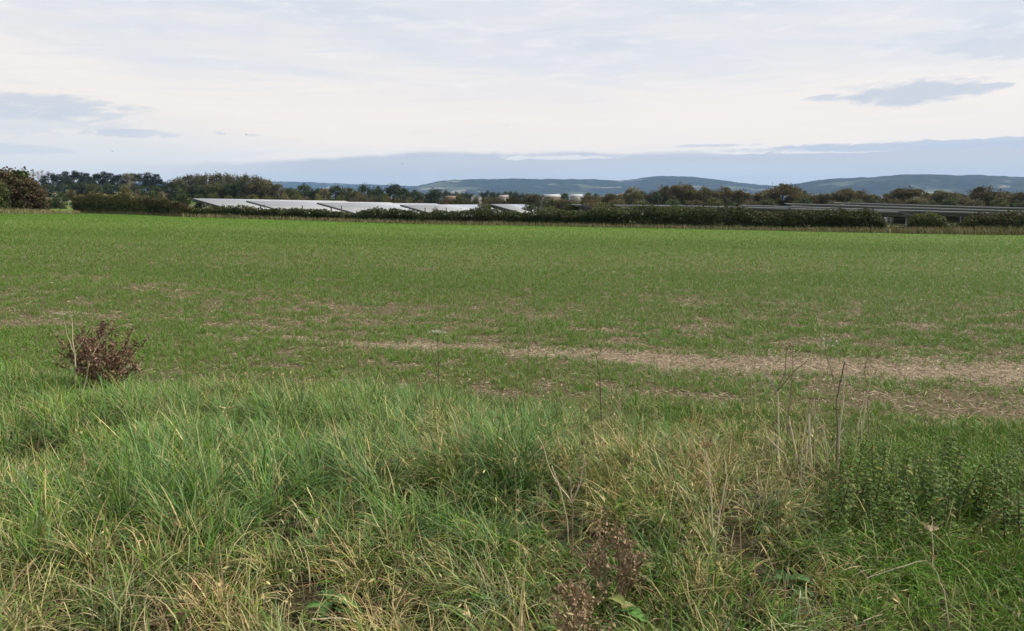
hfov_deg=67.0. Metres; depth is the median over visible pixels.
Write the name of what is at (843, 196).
willow tree
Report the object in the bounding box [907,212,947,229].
hedge
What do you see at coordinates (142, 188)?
tree
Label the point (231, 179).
tree
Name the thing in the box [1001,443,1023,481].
nettle
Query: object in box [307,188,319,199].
tree
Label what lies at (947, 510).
nettle
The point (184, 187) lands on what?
tree
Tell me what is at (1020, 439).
nettle
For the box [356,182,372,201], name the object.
tree
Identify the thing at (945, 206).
solar panel row
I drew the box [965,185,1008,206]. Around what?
willow tree
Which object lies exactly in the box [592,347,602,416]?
dead stalk
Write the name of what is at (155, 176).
pine tree
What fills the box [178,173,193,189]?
tree
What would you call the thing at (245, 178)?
tree
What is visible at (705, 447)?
dead hogweed
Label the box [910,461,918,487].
nettle
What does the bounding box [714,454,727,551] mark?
dead stalk
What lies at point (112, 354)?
dead dock
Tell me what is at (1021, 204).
bush
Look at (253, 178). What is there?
tree
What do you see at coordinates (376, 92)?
sky
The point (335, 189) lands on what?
tree
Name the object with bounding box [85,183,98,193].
tree
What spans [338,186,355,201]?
tree
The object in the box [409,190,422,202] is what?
tree
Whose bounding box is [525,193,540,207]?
bush
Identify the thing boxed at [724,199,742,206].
bush
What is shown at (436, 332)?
hogweed flower
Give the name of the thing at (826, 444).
dead stalk
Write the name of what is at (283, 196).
bush
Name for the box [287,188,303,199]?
tree
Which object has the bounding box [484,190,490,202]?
tree
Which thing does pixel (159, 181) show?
pine tree
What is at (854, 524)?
nettle
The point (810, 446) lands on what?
dead stalk
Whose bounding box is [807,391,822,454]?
dead stalk
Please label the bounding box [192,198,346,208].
solar panel row
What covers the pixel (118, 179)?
pine tree
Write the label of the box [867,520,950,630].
dead hogweed
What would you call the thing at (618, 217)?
hedge
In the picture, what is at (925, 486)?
nettle
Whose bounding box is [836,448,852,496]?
nettle
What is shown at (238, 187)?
tree
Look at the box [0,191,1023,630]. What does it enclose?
ground
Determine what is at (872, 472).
nettle
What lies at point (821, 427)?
dead stalk
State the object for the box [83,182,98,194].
tree
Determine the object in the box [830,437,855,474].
nettle
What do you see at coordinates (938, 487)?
nettle
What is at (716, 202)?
bush
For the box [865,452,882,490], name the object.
nettle
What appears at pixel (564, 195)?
tree
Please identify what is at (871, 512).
nettle
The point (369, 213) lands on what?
hedge
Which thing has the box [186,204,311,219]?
hedge
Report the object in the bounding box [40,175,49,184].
pine tree
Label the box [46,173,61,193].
pine tree
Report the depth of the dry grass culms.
3.82 m
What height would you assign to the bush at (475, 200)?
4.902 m
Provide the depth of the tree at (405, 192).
325.16 m
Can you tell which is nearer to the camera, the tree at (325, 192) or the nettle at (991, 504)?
the nettle at (991, 504)
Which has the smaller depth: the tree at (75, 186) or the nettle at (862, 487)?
the nettle at (862, 487)
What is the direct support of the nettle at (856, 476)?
on the ground at (900, 401)
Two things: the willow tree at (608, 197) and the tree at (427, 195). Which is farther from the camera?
the tree at (427, 195)
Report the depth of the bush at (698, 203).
221.99 m
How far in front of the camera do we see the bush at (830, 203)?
221.41 m
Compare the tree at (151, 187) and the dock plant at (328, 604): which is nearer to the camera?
the dock plant at (328, 604)
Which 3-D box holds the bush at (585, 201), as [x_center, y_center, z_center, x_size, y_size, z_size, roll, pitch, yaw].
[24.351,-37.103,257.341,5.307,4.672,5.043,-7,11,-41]
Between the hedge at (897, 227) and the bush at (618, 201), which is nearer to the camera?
the hedge at (897, 227)
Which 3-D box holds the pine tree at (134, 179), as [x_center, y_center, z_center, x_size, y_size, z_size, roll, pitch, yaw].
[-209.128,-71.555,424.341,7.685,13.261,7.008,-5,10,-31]
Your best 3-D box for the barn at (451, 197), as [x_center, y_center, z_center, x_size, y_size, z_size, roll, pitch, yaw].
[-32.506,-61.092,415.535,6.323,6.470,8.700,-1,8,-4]
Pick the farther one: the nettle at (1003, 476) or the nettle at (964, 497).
the nettle at (1003, 476)
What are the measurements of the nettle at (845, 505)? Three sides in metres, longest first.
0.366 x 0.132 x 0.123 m
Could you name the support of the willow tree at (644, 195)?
on the ground at (900, 401)
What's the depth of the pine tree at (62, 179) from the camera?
449.97 m
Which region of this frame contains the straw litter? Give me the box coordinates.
[0,220,1023,440]
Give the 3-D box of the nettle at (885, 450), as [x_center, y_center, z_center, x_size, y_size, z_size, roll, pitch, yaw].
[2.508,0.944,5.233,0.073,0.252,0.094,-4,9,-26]
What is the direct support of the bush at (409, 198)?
on the ground at (900, 401)
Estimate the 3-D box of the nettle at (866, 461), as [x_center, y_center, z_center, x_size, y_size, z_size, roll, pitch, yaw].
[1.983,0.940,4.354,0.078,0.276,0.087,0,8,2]
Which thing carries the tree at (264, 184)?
on the ground at (900, 401)
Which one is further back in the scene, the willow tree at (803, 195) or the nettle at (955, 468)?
the willow tree at (803, 195)
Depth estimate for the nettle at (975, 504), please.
4.11 m
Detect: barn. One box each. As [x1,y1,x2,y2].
[445,196,455,203]
[499,195,508,203]
[541,194,560,206]
[570,194,582,200]
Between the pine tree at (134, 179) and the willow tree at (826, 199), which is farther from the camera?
the pine tree at (134, 179)
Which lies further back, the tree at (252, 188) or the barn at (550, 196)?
the barn at (550, 196)
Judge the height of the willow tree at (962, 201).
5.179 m
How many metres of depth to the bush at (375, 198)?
221.84 m
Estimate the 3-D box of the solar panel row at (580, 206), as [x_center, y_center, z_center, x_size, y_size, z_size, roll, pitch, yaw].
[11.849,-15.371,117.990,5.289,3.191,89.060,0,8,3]
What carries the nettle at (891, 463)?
on the ground at (900, 401)
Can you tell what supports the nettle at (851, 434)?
on the ground at (900, 401)
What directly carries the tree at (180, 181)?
on the ground at (900, 401)
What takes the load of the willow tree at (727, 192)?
on the ground at (900, 401)
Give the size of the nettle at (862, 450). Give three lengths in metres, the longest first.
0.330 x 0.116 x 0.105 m
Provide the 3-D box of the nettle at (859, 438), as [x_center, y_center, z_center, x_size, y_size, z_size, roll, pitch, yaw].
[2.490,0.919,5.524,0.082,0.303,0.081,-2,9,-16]
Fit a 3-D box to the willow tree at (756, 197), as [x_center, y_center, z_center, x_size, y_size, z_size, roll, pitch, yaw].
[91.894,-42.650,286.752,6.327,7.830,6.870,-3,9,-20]
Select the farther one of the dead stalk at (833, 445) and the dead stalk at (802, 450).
the dead stalk at (833, 445)
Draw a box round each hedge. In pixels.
[71,190,145,214]
[142,195,189,215]
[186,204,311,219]
[309,207,405,222]
[404,207,562,225]
[560,204,748,228]
[747,207,885,229]
[883,224,913,230]
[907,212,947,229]
[941,220,966,233]
[963,208,1023,231]
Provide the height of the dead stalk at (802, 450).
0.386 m
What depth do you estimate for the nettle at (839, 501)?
3.88 m
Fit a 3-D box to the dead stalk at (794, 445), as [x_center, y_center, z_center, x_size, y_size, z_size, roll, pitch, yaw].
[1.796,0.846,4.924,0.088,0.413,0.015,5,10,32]
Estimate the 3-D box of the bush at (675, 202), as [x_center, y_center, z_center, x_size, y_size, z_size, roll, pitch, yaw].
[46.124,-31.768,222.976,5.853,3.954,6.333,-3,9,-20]
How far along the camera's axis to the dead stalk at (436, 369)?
7.36 m
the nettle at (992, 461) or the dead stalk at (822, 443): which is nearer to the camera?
the nettle at (992, 461)
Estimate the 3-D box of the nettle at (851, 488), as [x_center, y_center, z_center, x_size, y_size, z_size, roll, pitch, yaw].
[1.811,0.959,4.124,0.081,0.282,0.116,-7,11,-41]
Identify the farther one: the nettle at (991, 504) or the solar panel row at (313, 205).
the solar panel row at (313, 205)
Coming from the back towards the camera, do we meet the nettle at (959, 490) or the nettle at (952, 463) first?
the nettle at (952, 463)
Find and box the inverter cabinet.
[884,217,893,224]
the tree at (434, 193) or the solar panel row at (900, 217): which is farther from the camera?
the tree at (434, 193)
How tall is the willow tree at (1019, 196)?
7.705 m
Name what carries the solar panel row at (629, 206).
on the ground at (900, 401)
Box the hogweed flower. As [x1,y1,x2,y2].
[429,329,445,389]
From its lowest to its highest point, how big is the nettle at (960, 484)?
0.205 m
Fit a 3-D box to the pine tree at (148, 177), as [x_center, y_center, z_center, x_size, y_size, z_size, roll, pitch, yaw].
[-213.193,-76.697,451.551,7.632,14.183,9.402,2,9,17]
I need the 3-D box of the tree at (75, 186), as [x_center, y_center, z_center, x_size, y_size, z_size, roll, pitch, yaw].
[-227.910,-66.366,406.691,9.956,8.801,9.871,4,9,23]
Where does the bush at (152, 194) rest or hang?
on the ground at (900, 401)
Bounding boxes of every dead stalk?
[83,336,102,391]
[311,617,364,630]
[431,347,446,396]
[437,529,438,581]
[526,324,534,410]
[552,466,569,547]
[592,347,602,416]
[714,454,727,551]
[743,302,783,443]
[754,411,772,466]
[766,436,792,475]
[789,416,798,477]
[792,423,820,467]
[800,423,805,479]
[802,421,826,463]
[802,436,807,477]
[803,391,836,464]
[805,301,823,438]
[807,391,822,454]
[808,414,812,481]
[813,392,815,471]
[815,416,829,469]
[822,428,844,466]
[852,391,864,462]
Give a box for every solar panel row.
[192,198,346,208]
[246,201,390,212]
[317,202,435,213]
[400,204,499,219]
[491,204,547,218]
[572,204,603,212]
[615,205,735,226]
[691,206,847,226]
[742,205,1023,226]
[785,203,1023,212]
[791,208,951,227]
[834,202,1023,210]
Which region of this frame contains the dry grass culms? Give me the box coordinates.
[2,356,1023,630]
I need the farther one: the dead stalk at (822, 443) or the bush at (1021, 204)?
the bush at (1021, 204)
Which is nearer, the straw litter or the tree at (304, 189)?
the straw litter
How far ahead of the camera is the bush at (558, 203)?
255.76 m
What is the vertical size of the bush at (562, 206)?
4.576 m
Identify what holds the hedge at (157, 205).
on the ground at (900, 401)
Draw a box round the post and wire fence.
[202,204,525,220]
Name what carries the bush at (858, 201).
on the ground at (900, 401)
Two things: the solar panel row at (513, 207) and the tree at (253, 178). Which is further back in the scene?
the tree at (253, 178)
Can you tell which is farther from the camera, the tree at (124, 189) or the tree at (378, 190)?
the tree at (378, 190)
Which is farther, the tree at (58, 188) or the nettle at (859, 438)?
the tree at (58, 188)
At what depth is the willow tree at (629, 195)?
284.78 m
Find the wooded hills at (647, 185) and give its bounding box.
[348,176,774,201]
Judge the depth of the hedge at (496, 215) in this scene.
71.12 m
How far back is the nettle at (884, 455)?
4.90 m
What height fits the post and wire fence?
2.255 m
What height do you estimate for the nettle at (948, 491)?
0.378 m
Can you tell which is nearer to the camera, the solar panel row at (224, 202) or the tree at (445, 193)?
the solar panel row at (224, 202)
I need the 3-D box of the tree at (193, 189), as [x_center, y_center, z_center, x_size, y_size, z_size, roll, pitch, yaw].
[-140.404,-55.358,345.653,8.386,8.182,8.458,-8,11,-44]
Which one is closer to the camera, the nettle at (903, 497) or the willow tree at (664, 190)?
the nettle at (903, 497)
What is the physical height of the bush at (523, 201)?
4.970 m
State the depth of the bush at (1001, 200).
221.90 m
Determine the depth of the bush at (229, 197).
232.23 m
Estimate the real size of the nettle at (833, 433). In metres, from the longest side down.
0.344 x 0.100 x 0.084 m
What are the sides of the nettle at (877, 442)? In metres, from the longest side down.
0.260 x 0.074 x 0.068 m
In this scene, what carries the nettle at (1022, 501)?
on the ground at (900, 401)
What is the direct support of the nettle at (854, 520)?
on the ground at (900, 401)
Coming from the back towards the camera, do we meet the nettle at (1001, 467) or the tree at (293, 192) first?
the tree at (293, 192)
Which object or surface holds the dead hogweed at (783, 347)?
on the ground at (900, 401)
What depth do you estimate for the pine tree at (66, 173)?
463.62 m
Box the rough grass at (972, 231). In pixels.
[0,207,1023,234]
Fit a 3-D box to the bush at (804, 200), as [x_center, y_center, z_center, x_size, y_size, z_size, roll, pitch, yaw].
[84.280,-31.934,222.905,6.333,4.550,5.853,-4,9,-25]
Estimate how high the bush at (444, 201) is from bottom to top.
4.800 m
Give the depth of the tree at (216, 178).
413.39 m
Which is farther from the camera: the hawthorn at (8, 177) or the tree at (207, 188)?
the tree at (207, 188)
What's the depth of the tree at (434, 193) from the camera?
324.90 m
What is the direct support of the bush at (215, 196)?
on the ground at (900, 401)
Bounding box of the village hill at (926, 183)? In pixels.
[749,174,1023,200]
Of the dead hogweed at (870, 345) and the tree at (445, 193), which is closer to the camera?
the dead hogweed at (870, 345)
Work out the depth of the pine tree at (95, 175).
464.47 m
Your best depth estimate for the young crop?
16.89 m
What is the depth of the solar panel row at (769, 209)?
78.70 m
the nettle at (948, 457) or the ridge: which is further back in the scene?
the ridge
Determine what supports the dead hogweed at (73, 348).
on the ground at (900, 401)
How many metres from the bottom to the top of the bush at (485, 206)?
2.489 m
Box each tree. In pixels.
[39,183,54,196]
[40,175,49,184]
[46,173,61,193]
[54,183,72,193]
[55,174,67,187]
[61,171,72,185]
[66,170,79,184]
[70,181,85,194]
[76,172,87,186]
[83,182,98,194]
[84,173,95,184]
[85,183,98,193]
[90,173,101,185]
[95,184,103,192]
[96,171,109,186]
[101,182,115,195]
[107,173,118,186]
[113,174,123,192]
[113,185,131,192]
[119,172,139,192]
[119,173,131,183]
[124,173,137,187]
[131,185,145,196]
[135,173,147,193]
[142,172,154,187]
[145,184,162,196]
[148,174,159,186]
[154,178,166,190]
[161,180,180,200]
[167,177,187,190]
[175,184,192,198]
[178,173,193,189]
[187,173,205,192]
[188,182,204,197]
[195,172,215,193]
[201,183,216,198]
[204,171,226,193]
[211,182,228,198]
[218,172,235,189]
[222,181,238,198]
[227,173,244,192]
[233,180,248,197]
[237,173,249,198]
[244,179,263,198]
[248,174,262,194]
[257,179,276,199]
[269,182,285,199]
[282,188,293,198]
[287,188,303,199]
[296,183,312,198]
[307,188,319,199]
[318,188,332,200]
[326,184,346,200]
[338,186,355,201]
[349,190,359,201]
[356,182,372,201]
[370,186,384,201]
[383,183,403,202]
[400,186,410,202]
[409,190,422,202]
[418,191,432,202]
[426,187,442,203]
[442,189,449,200]
[463,192,470,201]
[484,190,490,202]
[490,192,496,203]
[517,192,525,199]
[560,192,568,202]
[580,194,600,202]
[600,193,622,206]
[622,187,643,204]
[634,190,651,202]
[645,190,663,204]
[655,184,669,204]
[665,182,698,205]
[691,186,713,205]
[712,185,732,205]
[730,189,749,205]
[752,190,764,204]
[760,182,804,205]
[793,190,809,202]
[815,192,830,203]
[830,187,858,202]
[855,189,872,202]
[871,196,883,203]
[881,185,927,203]
[904,196,928,204]
[916,192,931,200]
[928,190,953,203]
[956,197,974,205]
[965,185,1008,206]
[1007,190,1023,206]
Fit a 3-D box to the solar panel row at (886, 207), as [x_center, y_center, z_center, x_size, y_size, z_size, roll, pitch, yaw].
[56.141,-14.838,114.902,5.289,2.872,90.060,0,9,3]
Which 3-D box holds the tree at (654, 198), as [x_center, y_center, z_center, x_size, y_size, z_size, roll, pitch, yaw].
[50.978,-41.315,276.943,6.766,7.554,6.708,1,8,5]
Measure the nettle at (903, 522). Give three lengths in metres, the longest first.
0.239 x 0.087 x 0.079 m
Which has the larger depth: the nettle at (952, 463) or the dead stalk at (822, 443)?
the dead stalk at (822, 443)
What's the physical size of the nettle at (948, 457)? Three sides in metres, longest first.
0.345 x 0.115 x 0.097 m
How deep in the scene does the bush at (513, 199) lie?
255.85 m
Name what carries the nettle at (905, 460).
on the ground at (900, 401)
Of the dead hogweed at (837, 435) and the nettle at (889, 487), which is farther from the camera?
the dead hogweed at (837, 435)
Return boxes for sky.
[0,0,1023,185]
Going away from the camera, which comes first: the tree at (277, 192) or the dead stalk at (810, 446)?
the dead stalk at (810, 446)
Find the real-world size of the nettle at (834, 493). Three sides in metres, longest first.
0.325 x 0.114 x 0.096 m
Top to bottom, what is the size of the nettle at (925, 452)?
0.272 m
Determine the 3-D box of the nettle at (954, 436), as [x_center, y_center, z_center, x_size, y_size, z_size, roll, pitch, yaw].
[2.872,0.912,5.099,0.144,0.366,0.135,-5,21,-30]
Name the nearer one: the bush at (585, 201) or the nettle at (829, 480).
the nettle at (829, 480)
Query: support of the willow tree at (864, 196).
on the ground at (900, 401)
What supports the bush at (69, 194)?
on the ground at (900, 401)
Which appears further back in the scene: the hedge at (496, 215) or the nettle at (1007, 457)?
the hedge at (496, 215)
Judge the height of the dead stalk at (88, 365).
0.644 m
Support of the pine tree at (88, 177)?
on the ground at (900, 401)
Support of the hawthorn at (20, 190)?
on the ground at (900, 401)
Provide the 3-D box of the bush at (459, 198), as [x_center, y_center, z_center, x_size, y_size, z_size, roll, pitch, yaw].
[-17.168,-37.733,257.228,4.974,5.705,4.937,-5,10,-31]
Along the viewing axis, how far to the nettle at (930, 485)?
4.14 m
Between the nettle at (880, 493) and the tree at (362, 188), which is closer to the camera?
the nettle at (880, 493)
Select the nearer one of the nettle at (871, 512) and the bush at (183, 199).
the nettle at (871, 512)
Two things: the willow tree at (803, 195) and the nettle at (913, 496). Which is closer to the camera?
the nettle at (913, 496)
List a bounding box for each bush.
[50,190,68,208]
[64,189,75,200]
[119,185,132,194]
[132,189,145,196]
[148,189,160,198]
[176,188,192,205]
[191,193,205,207]
[206,192,219,207]
[224,194,233,198]
[236,193,247,198]
[246,194,258,198]
[260,195,272,199]
[280,194,289,199]
[290,193,301,199]
[314,193,324,200]
[335,194,345,200]
[356,191,368,201]
[366,194,378,201]
[380,193,390,201]
[391,197,403,202]
[406,196,412,202]
[438,196,453,203]
[454,193,467,203]
[462,198,471,203]
[471,196,479,203]
[477,202,491,216]
[480,195,493,207]
[491,196,505,209]
[506,195,521,203]
[521,197,530,204]
[522,202,543,219]
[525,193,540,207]
[538,204,557,221]
[540,197,557,207]
[550,198,565,207]
[557,197,569,209]
[563,201,585,210]
[579,198,590,204]
[585,200,600,206]
[588,198,602,206]
[592,202,616,223]
[607,197,625,210]
[633,199,650,204]
[664,198,681,204]
[684,199,704,205]
[705,197,723,205]
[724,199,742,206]
[740,199,758,206]
[759,198,777,205]
[794,197,814,203]
[806,192,823,203]
[827,200,840,204]
[847,198,862,202]
[867,198,882,203]
[884,197,903,203]
[920,200,939,204]
[938,199,960,205]
[946,191,963,202]
[964,199,986,206]
[988,197,1011,206]
[1006,200,1023,207]
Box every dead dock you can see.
[52,319,150,388]
[546,578,617,630]
[567,507,654,621]
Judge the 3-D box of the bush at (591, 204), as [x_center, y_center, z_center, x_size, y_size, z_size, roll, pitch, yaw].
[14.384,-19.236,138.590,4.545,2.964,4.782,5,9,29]
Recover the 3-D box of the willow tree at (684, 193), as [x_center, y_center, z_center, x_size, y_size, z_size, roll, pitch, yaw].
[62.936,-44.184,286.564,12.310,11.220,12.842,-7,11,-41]
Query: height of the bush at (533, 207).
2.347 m
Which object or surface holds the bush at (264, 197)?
on the ground at (900, 401)
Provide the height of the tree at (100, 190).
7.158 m
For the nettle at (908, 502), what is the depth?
4.06 m
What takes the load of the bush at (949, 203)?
on the ground at (900, 401)
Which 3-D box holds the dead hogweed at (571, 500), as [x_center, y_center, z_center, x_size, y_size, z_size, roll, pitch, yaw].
[0.221,0.858,3.478,0.210,0.644,0.048,2,9,17]
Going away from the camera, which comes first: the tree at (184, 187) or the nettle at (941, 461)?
the nettle at (941, 461)
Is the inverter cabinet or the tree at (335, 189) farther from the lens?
the tree at (335, 189)
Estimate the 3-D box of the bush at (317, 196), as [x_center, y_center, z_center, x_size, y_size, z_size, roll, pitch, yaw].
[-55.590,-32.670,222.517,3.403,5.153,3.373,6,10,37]
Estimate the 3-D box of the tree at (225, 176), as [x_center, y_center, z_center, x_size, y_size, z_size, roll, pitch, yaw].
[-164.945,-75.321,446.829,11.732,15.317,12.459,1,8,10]
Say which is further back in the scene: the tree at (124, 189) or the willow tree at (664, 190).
the willow tree at (664, 190)
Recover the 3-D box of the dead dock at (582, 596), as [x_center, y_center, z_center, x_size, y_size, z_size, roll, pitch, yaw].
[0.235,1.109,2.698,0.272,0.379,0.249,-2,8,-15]
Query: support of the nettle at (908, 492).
on the ground at (900, 401)
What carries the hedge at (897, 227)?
on the ground at (900, 401)
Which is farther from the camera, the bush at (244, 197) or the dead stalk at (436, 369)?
the bush at (244, 197)
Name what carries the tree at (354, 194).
on the ground at (900, 401)
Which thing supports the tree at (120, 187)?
on the ground at (900, 401)
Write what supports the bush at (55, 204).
on the ground at (900, 401)
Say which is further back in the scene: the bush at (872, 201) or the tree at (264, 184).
the tree at (264, 184)
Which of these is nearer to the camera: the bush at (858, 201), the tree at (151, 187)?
the bush at (858, 201)
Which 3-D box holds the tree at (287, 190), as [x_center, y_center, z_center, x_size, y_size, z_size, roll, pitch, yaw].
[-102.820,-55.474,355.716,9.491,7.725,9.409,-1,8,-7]
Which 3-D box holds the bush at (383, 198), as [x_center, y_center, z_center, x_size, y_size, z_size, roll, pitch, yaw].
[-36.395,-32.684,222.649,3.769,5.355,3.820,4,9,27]
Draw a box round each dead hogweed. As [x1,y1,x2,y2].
[55,310,98,388]
[538,436,585,568]
[696,430,717,544]
[744,341,806,470]
[813,338,844,482]
[860,339,879,439]
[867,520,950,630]
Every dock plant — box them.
[303,589,360,617]
[757,570,815,602]
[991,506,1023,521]
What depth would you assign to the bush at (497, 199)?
256.35 m
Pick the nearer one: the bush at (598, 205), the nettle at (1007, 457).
the nettle at (1007, 457)
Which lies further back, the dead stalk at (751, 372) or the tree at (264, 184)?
the tree at (264, 184)
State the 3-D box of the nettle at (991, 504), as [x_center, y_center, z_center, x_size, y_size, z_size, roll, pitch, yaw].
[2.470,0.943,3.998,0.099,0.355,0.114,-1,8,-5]
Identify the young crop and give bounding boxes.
[0,212,1023,436]
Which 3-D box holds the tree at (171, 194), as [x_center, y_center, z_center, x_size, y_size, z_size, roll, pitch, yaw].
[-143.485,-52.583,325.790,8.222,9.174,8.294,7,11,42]
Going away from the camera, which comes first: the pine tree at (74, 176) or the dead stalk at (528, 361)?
the dead stalk at (528, 361)
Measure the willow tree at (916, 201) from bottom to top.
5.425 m
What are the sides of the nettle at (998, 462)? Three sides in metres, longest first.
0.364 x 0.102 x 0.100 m
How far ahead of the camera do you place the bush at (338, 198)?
222.22 m
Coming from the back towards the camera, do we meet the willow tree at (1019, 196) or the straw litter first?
the willow tree at (1019, 196)
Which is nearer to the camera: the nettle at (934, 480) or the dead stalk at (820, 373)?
the nettle at (934, 480)
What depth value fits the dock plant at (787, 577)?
3.29 m
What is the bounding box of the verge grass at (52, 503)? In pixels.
[0,345,1023,630]
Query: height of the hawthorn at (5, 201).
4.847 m
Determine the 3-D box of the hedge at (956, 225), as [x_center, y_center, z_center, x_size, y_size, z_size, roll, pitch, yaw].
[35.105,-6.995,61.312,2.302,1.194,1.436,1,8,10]
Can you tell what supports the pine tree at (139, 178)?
on the ground at (900, 401)
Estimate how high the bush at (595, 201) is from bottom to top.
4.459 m
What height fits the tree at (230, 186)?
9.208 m
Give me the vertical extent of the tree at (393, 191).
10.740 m
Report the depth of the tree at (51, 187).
406.82 m
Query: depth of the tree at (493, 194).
631.41 m
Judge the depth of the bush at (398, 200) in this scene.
222.37 m
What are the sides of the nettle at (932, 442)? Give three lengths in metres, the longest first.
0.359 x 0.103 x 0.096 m
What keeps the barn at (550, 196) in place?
on the ground at (900, 401)
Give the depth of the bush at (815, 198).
275.21 m
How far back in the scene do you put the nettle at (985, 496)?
4.02 m
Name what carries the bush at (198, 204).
on the ground at (900, 401)
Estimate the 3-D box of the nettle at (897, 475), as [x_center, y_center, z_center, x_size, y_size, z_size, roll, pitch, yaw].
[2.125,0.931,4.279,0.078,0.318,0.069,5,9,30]
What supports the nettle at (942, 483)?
on the ground at (900, 401)
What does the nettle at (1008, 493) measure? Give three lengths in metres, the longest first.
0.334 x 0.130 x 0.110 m
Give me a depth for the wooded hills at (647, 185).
7139.77 m
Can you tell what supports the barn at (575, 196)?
on the ground at (900, 401)
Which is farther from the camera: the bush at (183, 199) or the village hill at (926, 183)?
the village hill at (926, 183)
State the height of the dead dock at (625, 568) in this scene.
0.474 m
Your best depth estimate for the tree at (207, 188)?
343.99 m
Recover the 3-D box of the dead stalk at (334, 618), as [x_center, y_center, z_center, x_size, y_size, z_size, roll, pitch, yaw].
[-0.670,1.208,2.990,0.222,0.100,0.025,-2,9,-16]
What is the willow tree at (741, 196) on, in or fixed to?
on the ground at (900, 401)
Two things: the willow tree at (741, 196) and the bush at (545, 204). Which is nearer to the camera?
the bush at (545, 204)
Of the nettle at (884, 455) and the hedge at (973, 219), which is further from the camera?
the hedge at (973, 219)
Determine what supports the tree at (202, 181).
on the ground at (900, 401)
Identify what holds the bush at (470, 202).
on the ground at (900, 401)
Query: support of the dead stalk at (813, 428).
on the ground at (900, 401)
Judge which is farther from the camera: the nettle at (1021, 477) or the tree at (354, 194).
the tree at (354, 194)
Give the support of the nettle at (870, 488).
on the ground at (900, 401)
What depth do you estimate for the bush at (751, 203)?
221.86 m
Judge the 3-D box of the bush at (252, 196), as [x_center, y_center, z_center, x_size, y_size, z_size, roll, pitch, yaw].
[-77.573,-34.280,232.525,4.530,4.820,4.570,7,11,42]
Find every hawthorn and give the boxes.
[0,166,45,208]
[0,179,11,209]
[9,178,51,210]
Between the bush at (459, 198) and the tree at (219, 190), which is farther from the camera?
the tree at (219, 190)
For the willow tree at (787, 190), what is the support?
on the ground at (900, 401)
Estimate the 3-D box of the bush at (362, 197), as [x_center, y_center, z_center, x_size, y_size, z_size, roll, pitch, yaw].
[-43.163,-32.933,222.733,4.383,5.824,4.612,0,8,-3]
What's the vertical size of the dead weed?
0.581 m
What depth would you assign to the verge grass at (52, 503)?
3.94 m
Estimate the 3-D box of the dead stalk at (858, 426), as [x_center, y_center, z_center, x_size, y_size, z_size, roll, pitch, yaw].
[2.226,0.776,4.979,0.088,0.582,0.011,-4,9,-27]
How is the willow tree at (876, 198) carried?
on the ground at (900, 401)
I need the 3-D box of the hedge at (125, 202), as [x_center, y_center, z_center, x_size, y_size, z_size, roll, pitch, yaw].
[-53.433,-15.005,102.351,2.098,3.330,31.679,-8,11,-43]
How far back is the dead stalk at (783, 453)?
4.83 m
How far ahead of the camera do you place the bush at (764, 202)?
221.56 m
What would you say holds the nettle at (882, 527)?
on the ground at (900, 401)
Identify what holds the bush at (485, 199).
on the ground at (900, 401)
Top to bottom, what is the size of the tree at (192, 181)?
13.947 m
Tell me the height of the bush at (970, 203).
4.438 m
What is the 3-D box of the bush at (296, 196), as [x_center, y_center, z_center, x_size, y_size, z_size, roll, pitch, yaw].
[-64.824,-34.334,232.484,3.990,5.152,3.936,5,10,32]
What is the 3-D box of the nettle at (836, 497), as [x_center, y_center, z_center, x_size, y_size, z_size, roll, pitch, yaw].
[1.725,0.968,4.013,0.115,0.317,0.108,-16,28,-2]
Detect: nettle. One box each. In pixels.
[822,485,834,523]
[826,469,833,494]
[827,420,836,448]
[827,472,847,512]
[827,478,856,542]
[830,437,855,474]
[833,475,856,518]
[833,483,853,527]
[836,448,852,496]
[837,471,860,540]
[840,514,849,541]
[841,448,861,487]
[843,470,862,512]
[844,421,857,450]
[846,489,877,545]
[849,472,883,511]
[852,440,869,478]
[854,425,865,456]
[854,466,859,490]
[854,474,872,517]
[856,458,871,491]
[862,440,885,499]
[864,495,878,532]
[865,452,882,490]
[865,472,876,506]
[866,457,889,519]
[869,461,876,493]
[873,434,880,454]
[877,442,888,477]
[877,511,886,542]
[879,437,890,460]
[883,474,899,528]
[886,495,909,546]
[887,453,896,473]
[888,489,909,523]
[889,458,902,499]
[892,443,916,495]
[895,497,909,532]
[896,463,936,525]
[901,478,917,514]
[904,487,914,515]
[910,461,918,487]
[910,518,925,541]
[911,456,933,515]
[916,443,929,469]
[917,458,941,510]
[921,468,941,498]
[924,421,937,462]
[932,470,950,501]
[932,507,943,545]
[933,434,951,475]
[933,478,951,520]
[936,472,957,531]
[937,428,959,469]
[937,494,954,535]
[939,453,970,502]
[941,435,958,479]
[944,444,967,489]
[946,461,984,515]
[950,474,979,521]
[954,472,965,504]
[958,516,971,545]
[963,469,995,520]
[966,466,993,526]
[974,466,1005,523]
[981,505,991,543]
[986,443,1003,497]
[987,466,1013,491]
[992,451,1007,505]
[993,497,1013,544]
[994,454,1013,486]
[998,470,1018,526]
[1001,440,1014,470]
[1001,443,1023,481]
[1006,484,1023,545]
[1006,490,1023,521]
[1009,458,1023,496]
[1016,434,1023,456]
[1016,450,1023,475]
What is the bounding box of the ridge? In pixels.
[39,181,415,198]
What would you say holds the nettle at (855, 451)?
on the ground at (900, 401)
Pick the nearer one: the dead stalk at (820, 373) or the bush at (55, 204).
the dead stalk at (820, 373)
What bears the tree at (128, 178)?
on the ground at (900, 401)
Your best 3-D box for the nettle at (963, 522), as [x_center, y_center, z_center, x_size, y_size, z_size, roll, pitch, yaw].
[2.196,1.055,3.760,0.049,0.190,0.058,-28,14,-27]
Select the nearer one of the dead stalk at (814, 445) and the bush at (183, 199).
the dead stalk at (814, 445)

